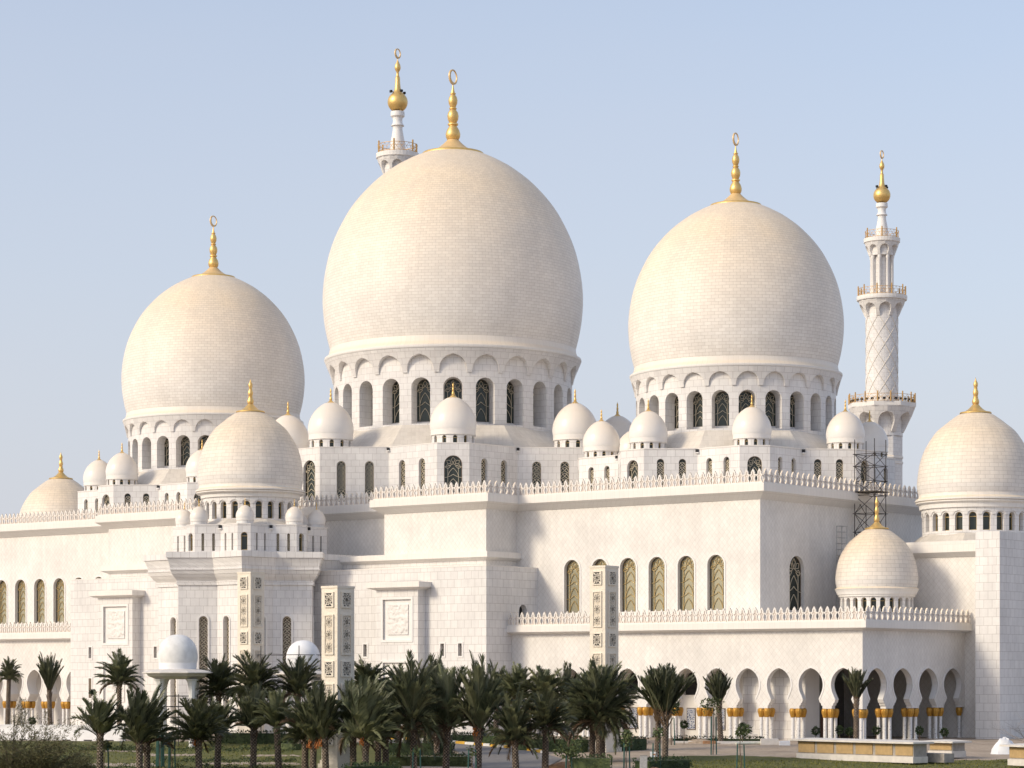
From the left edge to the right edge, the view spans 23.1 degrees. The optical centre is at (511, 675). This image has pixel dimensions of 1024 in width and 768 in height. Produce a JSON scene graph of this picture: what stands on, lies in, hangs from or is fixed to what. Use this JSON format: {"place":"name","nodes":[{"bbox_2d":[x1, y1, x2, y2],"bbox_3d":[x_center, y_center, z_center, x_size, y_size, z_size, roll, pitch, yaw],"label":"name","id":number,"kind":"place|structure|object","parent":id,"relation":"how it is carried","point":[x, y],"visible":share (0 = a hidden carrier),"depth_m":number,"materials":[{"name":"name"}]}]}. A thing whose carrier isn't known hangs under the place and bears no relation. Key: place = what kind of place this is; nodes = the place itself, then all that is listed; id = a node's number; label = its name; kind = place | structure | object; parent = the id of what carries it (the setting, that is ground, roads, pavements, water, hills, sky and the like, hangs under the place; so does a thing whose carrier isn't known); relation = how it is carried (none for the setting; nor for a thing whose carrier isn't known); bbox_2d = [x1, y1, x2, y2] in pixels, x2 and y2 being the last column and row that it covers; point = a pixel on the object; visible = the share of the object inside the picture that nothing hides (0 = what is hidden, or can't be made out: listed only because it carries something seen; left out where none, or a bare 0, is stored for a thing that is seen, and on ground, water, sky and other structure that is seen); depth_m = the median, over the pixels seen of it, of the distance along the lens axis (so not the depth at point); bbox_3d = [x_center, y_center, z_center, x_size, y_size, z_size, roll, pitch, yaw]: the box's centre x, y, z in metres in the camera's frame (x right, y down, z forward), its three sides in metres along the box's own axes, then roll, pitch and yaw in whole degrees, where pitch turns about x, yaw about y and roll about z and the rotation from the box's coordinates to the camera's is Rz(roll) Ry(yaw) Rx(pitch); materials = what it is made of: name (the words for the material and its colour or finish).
{"place":"outdoors","nodes":[
{"label":"outdoors","id":0,"kind":"place"},
{"bbox_2d":[389,739,561,767],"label":"road","id":1,"kind":"structure","parent":0,"point":[527,759],"depth_m":217.72,"materials":[{"name":"asphalt"}]},
{"bbox_2d":[391,737,541,752],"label":"kerb","id":2,"kind":"structure","parent":1,"relation":"on","point":[487,744],"depth_m":236.00,"materials":[{"name":"white paint"}]},
{"bbox_2d":[0,0,1023,521],"label":"sky","id":3,"kind":"structure","parent":0,"point":[126,126],"materials":[{"name":"blue"}]},
{"bbox_2d":[2,732,1023,767],"bbox_3d":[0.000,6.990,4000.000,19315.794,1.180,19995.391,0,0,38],"label":"ground","id":4,"kind":"structure","parent":0,"point":[977,749],"depth_m":229.81,"materials":[{"name":"concrete"}]},
{"bbox_2d":[0,656,22,724],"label":"date palm","id":5,"kind":"object","parent":4,"relation":"on","point":[8,672],"visible":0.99,"depth_m":271.71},
{"bbox_2d":[36,652,63,724],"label":"date palm","id":6,"kind":"object","parent":4,"relation":"on","point":[48,670],"visible":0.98,"depth_m":269.62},
{"bbox_2d":[0,724,124,740],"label":"site wall","id":7,"kind":"structure","parent":4,"relation":"on","point":[86,735],"depth_m":248.98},
{"bbox_2d":[93,647,145,723],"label":"date palm","id":8,"kind":"object","parent":4,"relation":"on","point":[120,675],"visible":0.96,"depth_m":249.72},
{"bbox_2d":[0,741,402,767],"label":"lawn","id":9,"kind":"structure","parent":4,"relation":"on","point":[318,755],"depth_m":223.29,"materials":[{"name":"plant"}]},
{"bbox_2d":[0,698,76,767],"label":"feathery shrub","id":10,"kind":"object","parent":9,"relation":"on","point":[4,753],"visible":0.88,"depth_m":178.25,"materials":[{"name":"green plant"}]},
{"bbox_2d":[0,706,109,767],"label":"feathery shrub","id":11,"kind":"object","parent":9,"relation":"on","point":[46,762],"visible":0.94,"depth_m":177.21,"materials":[{"name":"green plant"}]},
{"bbox_2d":[49,753,98,767],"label":"feathery shrub","id":12,"kind":"object","parent":9,"relation":"on","point":[89,765],"visible":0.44,"depth_m":182.23,"materials":[{"name":"green plant"}]},
{"bbox_2d":[70,690,126,767],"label":"date palm","id":13,"kind":"object","parent":9,"relation":"on","point":[100,721],"visible":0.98,"depth_m":195.46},
{"bbox_2d":[103,741,112,767],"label":"sapling","id":14,"kind":"object","parent":9,"relation":"on","point":[108,745],"visible":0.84,"depth_m":196.48,"materials":[{"name":"green plant"}]},
{"bbox_2d":[88,763,154,766],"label":"soil patch","id":15,"kind":"object","parent":9,"relation":"on","point":[110,764],"visible":0.36,"depth_m":209.06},
{"bbox_2d":[112,688,173,767],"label":"date palm","id":16,"kind":"object","parent":9,"relation":"on","point":[140,723],"visible":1,"depth_m":194.38,"materials":[{"name":"plant"}]},
{"bbox_2d":[117,682,179,767],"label":"date palm","id":17,"kind":"object","parent":9,"relation":"on","point":[147,747],"visible":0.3,"depth_m":198.84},
{"bbox_2d":[156,728,164,766],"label":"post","id":18,"kind":"object","parent":9,"relation":"on","point":[159,752],"visible":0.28,"depth_m":205.40,"materials":[{"name":"green metal"}]},
{"bbox_2d":[143,753,194,755],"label":"soil patch","id":19,"kind":"object","parent":9,"relation":"on","point":[152,754],"visible":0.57,"depth_m":223.02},
{"bbox_2d":[163,731,181,767],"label":"sapling","id":20,"kind":"object","parent":9,"relation":"on","point":[169,757],"visible":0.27,"depth_m":202.14,"materials":[{"name":"green plant"}]},
{"bbox_2d":[155,694,197,746],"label":"scaffold","id":21,"kind":"object","parent":9,"relation":"on","point":[175,706],"visible":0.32,"depth_m":235.46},
{"bbox_2d":[142,634,212,745],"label":"domed kiosk","id":22,"kind":"object","parent":9,"relation":"on","point":[177,656],"visible":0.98,"depth_m":234.39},
{"bbox_2d":[160,691,233,767],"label":"date palm","id":23,"kind":"object","parent":9,"relation":"on","point":[198,730],"visible":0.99,"depth_m":196.29,"materials":[{"name":"plant"}]},
{"bbox_2d":[195,653,241,709],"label":"date palm","id":24,"kind":"object","parent":9,"relation":"on","point":[217,683],"visible":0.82,"depth_m":237.11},
{"bbox_2d":[206,694,247,767],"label":"date palm","id":25,"kind":"object","parent":9,"relation":"on","point":[225,710],"visible":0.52,"depth_m":201.71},
{"bbox_2d":[230,681,269,767],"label":"date palm","id":26,"kind":"object","parent":9,"relation":"on","point":[247,714],"visible":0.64,"depth_m":202.71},
{"bbox_2d":[202,762,298,764],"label":"soil patch","id":27,"kind":"object","parent":9,"relation":"on","point":[257,763],"visible":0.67,"depth_m":210.56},
{"bbox_2d":[224,650,281,743],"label":"date palm","id":28,"kind":"object","parent":9,"relation":"on","point":[254,672],"visible":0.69,"depth_m":235.13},
{"bbox_2d":[214,729,293,743],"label":"hedge","id":29,"kind":"object","parent":9,"relation":"on","point":[244,738],"visible":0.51,"depth_m":240.36,"materials":[{"name":"green plant"}]},
{"bbox_2d":[241,754,298,755],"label":"soil patch","id":30,"kind":"object","parent":9,"relation":"on","point":[270,755],"visible":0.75,"depth_m":221.66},
{"bbox_2d":[248,687,295,767],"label":"date palm","id":31,"kind":"object","parent":9,"relation":"on","point":[270,710],"visible":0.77,"depth_m":199.60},
{"bbox_2d":[273,739,301,749],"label":"hedge","id":32,"kind":"object","parent":9,"relation":"on","point":[284,745],"visible":0.63,"depth_m":230.03,"materials":[{"name":"green plant"}]},
{"bbox_2d":[271,654,321,743],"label":"date palm","id":33,"kind":"object","parent":9,"relation":"on","point":[299,675],"visible":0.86,"depth_m":235.61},
{"bbox_2d":[272,692,338,767],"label":"date palm","id":34,"kind":"object","parent":9,"relation":"on","point":[298,734],"visible":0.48,"depth_m":197.54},
{"bbox_2d":[280,681,342,767],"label":"date palm","id":35,"kind":"object","parent":9,"relation":"on","point":[312,744],"visible":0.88,"depth_m":195.56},
{"bbox_2d":[302,680,346,767],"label":"date palm","id":36,"kind":"object","parent":9,"relation":"on","point":[326,716],"visible":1,"depth_m":194.48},
{"bbox_2d":[318,586,357,767],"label":"carved pylon","id":37,"kind":"object","parent":9,"relation":"on","point":[338,635],"visible":0.66,"depth_m":203.14,"materials":[{"name":"stone"}]},
{"bbox_2d":[326,679,382,765],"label":"date palm","id":38,"kind":"object","parent":9,"relation":"on","point":[346,712],"visible":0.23,"depth_m":196.78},
{"bbox_2d":[336,673,404,765],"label":"date palm","id":39,"kind":"object","parent":9,"relation":"on","point":[366,709],"visible":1,"depth_m":192.31,"materials":[{"name":"plant"}]},
{"bbox_2d":[341,760,400,767],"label":"hedge","id":40,"kind":"object","parent":9,"relation":"on","point":[365,763],"visible":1,"depth_m":189.01,"materials":[{"name":"green plant"}]},
{"bbox_2d":[356,680,392,765],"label":"date palm","id":41,"kind":"object","parent":9,"relation":"on","point":[378,756],"visible":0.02,"depth_m":203.74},
{"bbox_2d":[354,654,398,686],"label":"date palm","id":42,"kind":"object","parent":9,"relation":"on","point":[368,670],"visible":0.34,"depth_m":237.41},
{"bbox_2d":[373,675,401,765],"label":"date palm","id":43,"kind":"object","parent":9,"relation":"on","point":[385,751],"visible":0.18,"depth_m":198.81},
{"bbox_2d":[389,739,454,755],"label":"hedge","id":44,"kind":"object","parent":9,"relation":"on","point":[426,747],"visible":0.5,"depth_m":222.37,"materials":[{"name":"green plant"}]},
{"bbox_2d":[389,751,472,766],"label":"hedge","id":45,"kind":"object","parent":9,"relation":"on","point":[457,760],"visible":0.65,"depth_m":207.47,"materials":[{"name":"green plant"}]},
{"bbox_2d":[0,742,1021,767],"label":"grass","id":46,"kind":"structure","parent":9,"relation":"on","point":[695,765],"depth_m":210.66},
{"bbox_2d":[236,572,265,732],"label":"carved pylon","id":47,"kind":"object","parent":4,"relation":"on","point":[251,613],"visible":0.56,"depth_m":255.22,"materials":[{"name":"stone"}]},
{"bbox_2d":[260,646,311,730],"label":"scaffold","id":48,"kind":"object","parent":4,"relation":"on","point":[285,655],"visible":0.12,"depth_m":249.54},
{"bbox_2d":[274,640,321,727],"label":"domed kiosk","id":49,"kind":"object","parent":4,"relation":"on","point":[302,647],"visible":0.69,"depth_m":249.71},
{"bbox_2d":[376,48,418,173],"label":"minaret","id":50,"kind":"object","parent":4,"relation":"on","point":[395,154],"visible":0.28,"depth_m":393.86,"materials":[{"name":"white stone"}]},
{"bbox_2d":[381,662,413,742],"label":"date palm","id":51,"kind":"object","parent":4,"relation":"on","point":[400,669],"visible":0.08,"depth_m":239.71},
{"bbox_2d":[381,649,448,767],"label":"date palm","id":52,"kind":"object","parent":4,"relation":"on","point":[412,712],"visible":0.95,"depth_m":195.26,"materials":[{"name":"plant"}]},
{"bbox_2d":[411,745,420,767],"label":"sapling","id":53,"kind":"object","parent":4,"relation":"on","point":[418,751],"visible":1,"depth_m":192.77,"materials":[{"name":"green plant"}]},
{"bbox_2d":[402,660,453,744],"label":"date palm","id":54,"kind":"object","parent":4,"relation":"on","point":[424,736],"visible":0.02,"depth_m":227.82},
{"bbox_2d":[414,648,460,755],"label":"date palm","id":55,"kind":"object","parent":4,"relation":"on","point":[436,672],"visible":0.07,"depth_m":221.62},
{"bbox_2d":[422,658,486,767],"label":"date palm","id":56,"kind":"object","parent":4,"relation":"on","point":[447,720],"visible":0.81,"depth_m":197.04,"materials":[{"name":"plant"}]},
{"bbox_2d":[466,744,476,767],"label":"sapling","id":57,"kind":"object","parent":4,"relation":"on","point":[475,752],"visible":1,"depth_m":192.78,"materials":[{"name":"green plant"}]},
{"bbox_2d":[438,650,514,767],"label":"date palm","id":58,"kind":"object","parent":4,"relation":"on","point":[482,700],"visible":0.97,"depth_m":196.27,"materials":[{"name":"plant"}]},
{"bbox_2d":[451,731,505,744],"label":"hedge","id":59,"kind":"object","parent":4,"relation":"on","point":[469,738],"visible":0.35,"depth_m":241.95,"materials":[{"name":"green plant"}]},
{"bbox_2d":[484,660,512,735],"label":"date palm","id":60,"kind":"object","parent":4,"relation":"on","point":[495,676],"visible":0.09,"depth_m":245.84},
{"bbox_2d":[0,69,1023,740],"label":"mosque","id":61,"kind":"structure","parent":4,"relation":"on","point":[454,473],"depth_m":279.43,"materials":[{"name":"white stone"}]},
{"bbox_2d":[821,710,827,737],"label":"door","id":62,"kind":"structure","parent":61,"relation":"in","point":[821,710],"depth_m":253.07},
{"bbox_2d":[853,438,889,536],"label":"scaffold","id":63,"kind":"object","parent":61,"relation":"on","point":[872,492],"visible":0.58,"depth_m":270.55,"materials":[{"name":"grey metal"}]},
{"bbox_2d":[848,150,915,494],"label":"minaret","id":64,"kind":"object","parent":61,"relation":"attached to","point":[881,302],"visible":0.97,"depth_m":467.48,"materials":[{"name":"white stone"}]},
{"bbox_2d":[484,684,541,767],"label":"date palm","id":65,"kind":"object","parent":4,"relation":"on","point":[511,723],"visible":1,"depth_m":195.48,"materials":[{"name":"plant"}]},
{"bbox_2d":[496,661,534,699],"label":"date palm","id":66,"kind":"object","parent":4,"relation":"on","point":[509,680],"visible":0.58,"depth_m":239.03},
{"bbox_2d":[513,664,571,734],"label":"date palm","id":67,"kind":"object","parent":4,"relation":"on","point":[544,681],"visible":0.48,"depth_m":237.14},
{"bbox_2d":[518,685,577,767],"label":"date palm","id":68,"kind":"object","parent":4,"relation":"on","point":[549,712],"visible":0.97,"depth_m":196.24,"materials":[{"name":"plant"}]},
{"bbox_2d":[518,735,589,752],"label":"hedge","id":69,"kind":"object","parent":4,"relation":"on","point":[584,743],"visible":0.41,"depth_m":227.51,"materials":[{"name":"green plant"}]},
{"bbox_2d":[553,660,581,735],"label":"date palm","id":70,"kind":"object","parent":4,"relation":"on","point":[567,673],"visible":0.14,"depth_m":243.81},
{"bbox_2d":[553,736,584,767],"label":"sapling","id":71,"kind":"object","parent":4,"relation":"on","point":[572,751],"visible":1,"depth_m":194.41,"materials":[{"name":"green plant"}]},
{"bbox_2d":[569,753,612,767],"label":"hedge","id":72,"kind":"object","parent":4,"relation":"on","point":[592,762],"visible":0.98,"depth_m":194.67,"materials":[{"name":"green plant"}]},
{"bbox_2d":[557,658,630,757],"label":"date palm","id":73,"kind":"object","parent":4,"relation":"on","point":[592,733],"visible":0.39,"depth_m":214.71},
{"bbox_2d":[562,665,638,757],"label":"date palm","id":74,"kind":"object","parent":4,"relation":"on","point":[605,734],"visible":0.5,"depth_m":213.04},
{"bbox_2d":[559,656,643,757],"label":"date palm","id":75,"kind":"object","parent":4,"relation":"on","point":[599,680],"visible":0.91,"depth_m":212.03,"materials":[{"name":"plant"}]},
{"bbox_2d":[588,565,621,752],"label":"carved pylon","id":76,"kind":"object","parent":4,"relation":"on","point":[604,614],"visible":0.68,"depth_m":227.17,"materials":[{"name":"stone"}]},
{"bbox_2d":[620,729,634,767],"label":"sapling","id":77,"kind":"object","parent":4,"relation":"on","point":[627,733],"visible":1,"depth_m":196.41,"materials":[{"name":"green plant"}]},
{"bbox_2d":[618,673,643,738],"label":"date palm","id":78,"kind":"object","parent":4,"relation":"on","point":[631,679],"visible":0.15,"depth_m":243.49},
{"bbox_2d":[618,735,648,750],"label":"hedge","id":79,"kind":"object","parent":4,"relation":"on","point":[639,743],"visible":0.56,"depth_m":229.87,"materials":[{"name":"green plant"}]},
{"bbox_2d":[639,755,647,767],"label":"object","id":80,"kind":"object","parent":4,"relation":"on","point":[643,761],"visible":1,"depth_m":194.45,"materials":[{"name":"stone"}]},
{"bbox_2d":[630,663,679,759],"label":"date palm","id":81,"kind":"object","parent":4,"relation":"on","point":[646,693],"visible":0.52,"depth_m":211.72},
{"bbox_2d":[652,726,664,767],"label":"sapling","id":82,"kind":"object","parent":4,"relation":"on","point":[656,733],"visible":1,"depth_m":196.47,"materials":[{"name":"green plant"}]},
{"bbox_2d":[668,700,679,744],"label":"sapling","id":83,"kind":"object","parent":4,"relation":"on","point":[676,707],"visible":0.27,"depth_m":237.94,"materials":[{"name":"green plant"}]},
{"bbox_2d":[680,720,688,728],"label":"round shrub","id":84,"kind":"object","parent":4,"relation":"on","point":[686,725],"visible":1,"depth_m":239.86,"materials":[{"name":"green plant"}]},
{"bbox_2d":[688,739,709,742],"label":"earth mound","id":85,"kind":"object","parent":4,"relation":"on","point":[697,740],"visible":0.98,"depth_m":242.61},
{"bbox_2d":[700,696,723,754],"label":"sapling","id":86,"kind":"object","parent":4,"relation":"on","point":[712,700],"visible":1,"depth_m":223.78,"materials":[{"name":"green plant"}]},
{"bbox_2d":[675,741,759,742],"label":"kerb stone","id":87,"kind":"object","parent":4,"relation":"on","point":[717,741],"visible":0.38,"depth_m":242.59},
{"bbox_2d":[703,668,732,740],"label":"date palm","id":88,"kind":"object","parent":4,"relation":"on","point":[717,687],"visible":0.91,"depth_m":242.69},
{"bbox_2d":[672,734,763,740],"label":"hedge","id":89,"kind":"object","parent":4,"relation":"on","point":[707,738],"visible":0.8,"depth_m":247.59,"materials":[{"name":"green plant"}]},
{"bbox_2d":[736,742,759,744],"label":"stone block","id":90,"kind":"object","parent":4,"relation":"on","point":[744,743],"visible":1,"depth_m":239.07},
{"bbox_2d":[760,738,778,744],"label":"stone block","id":91,"kind":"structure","parent":4,"relation":"on","point":[769,741],"depth_m":238.83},
{"bbox_2d":[811,726,820,737],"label":"round shrub","id":92,"kind":"object","parent":4,"relation":"on","point":[814,728],"visible":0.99,"depth_m":239.90,"materials":[{"name":"green plant"}]},
{"bbox_2d":[835,725,843,737],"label":"round shrub","id":93,"kind":"object","parent":4,"relation":"on","point":[838,727],"visible":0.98,"depth_m":239.86,"materials":[{"name":"green plant"}]},
{"bbox_2d":[668,755,1023,767],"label":"lawn","id":94,"kind":"structure","parent":4,"relation":"on","point":[748,758],"depth_m":210.78,"materials":[{"name":"plant"}]},
{"bbox_2d":[632,753,693,767],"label":"hedge","id":95,"kind":"object","parent":94,"relation":"on","point":[675,762],"visible":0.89,"depth_m":197.36,"materials":[{"name":"green plant"}]},
{"bbox_2d":[644,662,695,758],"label":"date palm","id":96,"kind":"object","parent":94,"relation":"on","point":[667,684],"visible":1,"depth_m":209.48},
{"bbox_2d":[735,724,752,767],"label":"sapling","id":97,"kind":"object","parent":94,"relation":"on","point":[743,730],"visible":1,"depth_m":202.07,"materials":[{"name":"green plant"}]},
{"bbox_2d":[789,738,933,762],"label":"planter wall","id":98,"kind":"structure","parent":94,"relation":"on","point":[882,750],"depth_m":212.86,"materials":[{"name":"stone"}]},
{"bbox_2d":[927,753,953,762],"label":"concrete block","id":99,"kind":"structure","parent":94,"relation":"on","point":[942,757],"depth_m":209.88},
{"bbox_2d":[991,737,1013,753],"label":"sheeting pile","id":100,"kind":"object","parent":94,"relation":"on","point":[996,749],"visible":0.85,"depth_m":212.57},
{"bbox_2d":[993,712,1023,741],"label":"bare tree","id":101,"kind":"object","parent":94,"relation":"on","point":[1015,730],"visible":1,"depth_m":199.50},
{"bbox_2d":[999,743,1023,765],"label":"planter wall","id":102,"kind":"structure","parent":94,"relation":"on","point":[1016,754],"depth_m":204.08,"materials":[{"name":"stone"}]},
{"bbox_2d":[844,727,852,738],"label":"round shrub","id":103,"kind":"object","parent":4,"relation":"on","point":[849,732],"visible":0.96,"depth_m":239.90,"materials":[{"name":"green plant"}]},
{"bbox_2d":[840,666,872,738],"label":"date palm","id":104,"kind":"object","parent":4,"relation":"on","point":[855,683],"visible":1,"depth_m":235.82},
{"bbox_2d":[871,725,881,738],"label":"round shrub","id":105,"kind":"object","parent":4,"relation":"on","point":[875,730],"visible":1,"depth_m":239.87,"materials":[{"name":"green plant"}]},
{"bbox_2d":[915,726,923,740],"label":"round shrub","id":106,"kind":"object","parent":4,"relation":"on","point":[920,731],"visible":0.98,"depth_m":239.86,"materials":[{"name":"green plant"}]},
{"bbox_2d":[939,728,948,738],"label":"round shrub","id":107,"kind":"object","parent":4,"relation":"on","point":[943,730],"visible":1,"depth_m":239.88,"materials":[{"name":"green plant"}]},
{"bbox_2d":[925,739,971,756],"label":"planter wall","id":108,"kind":"structure","parent":4,"relation":"on","point":[956,748],"depth_m":217.84,"materials":[{"name":"stone"}]},
{"bbox_2d":[549,761,570,767],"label":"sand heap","id":109,"kind":"object","parent":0,"point":[559,765],"visible":0.37,"depth_m":198.33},
{"bbox_2d":[836,526,846,610],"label":"scaffold","id":110,"kind":"object","parent":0,"point":[841,537],"visible":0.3,"depth_m":268.49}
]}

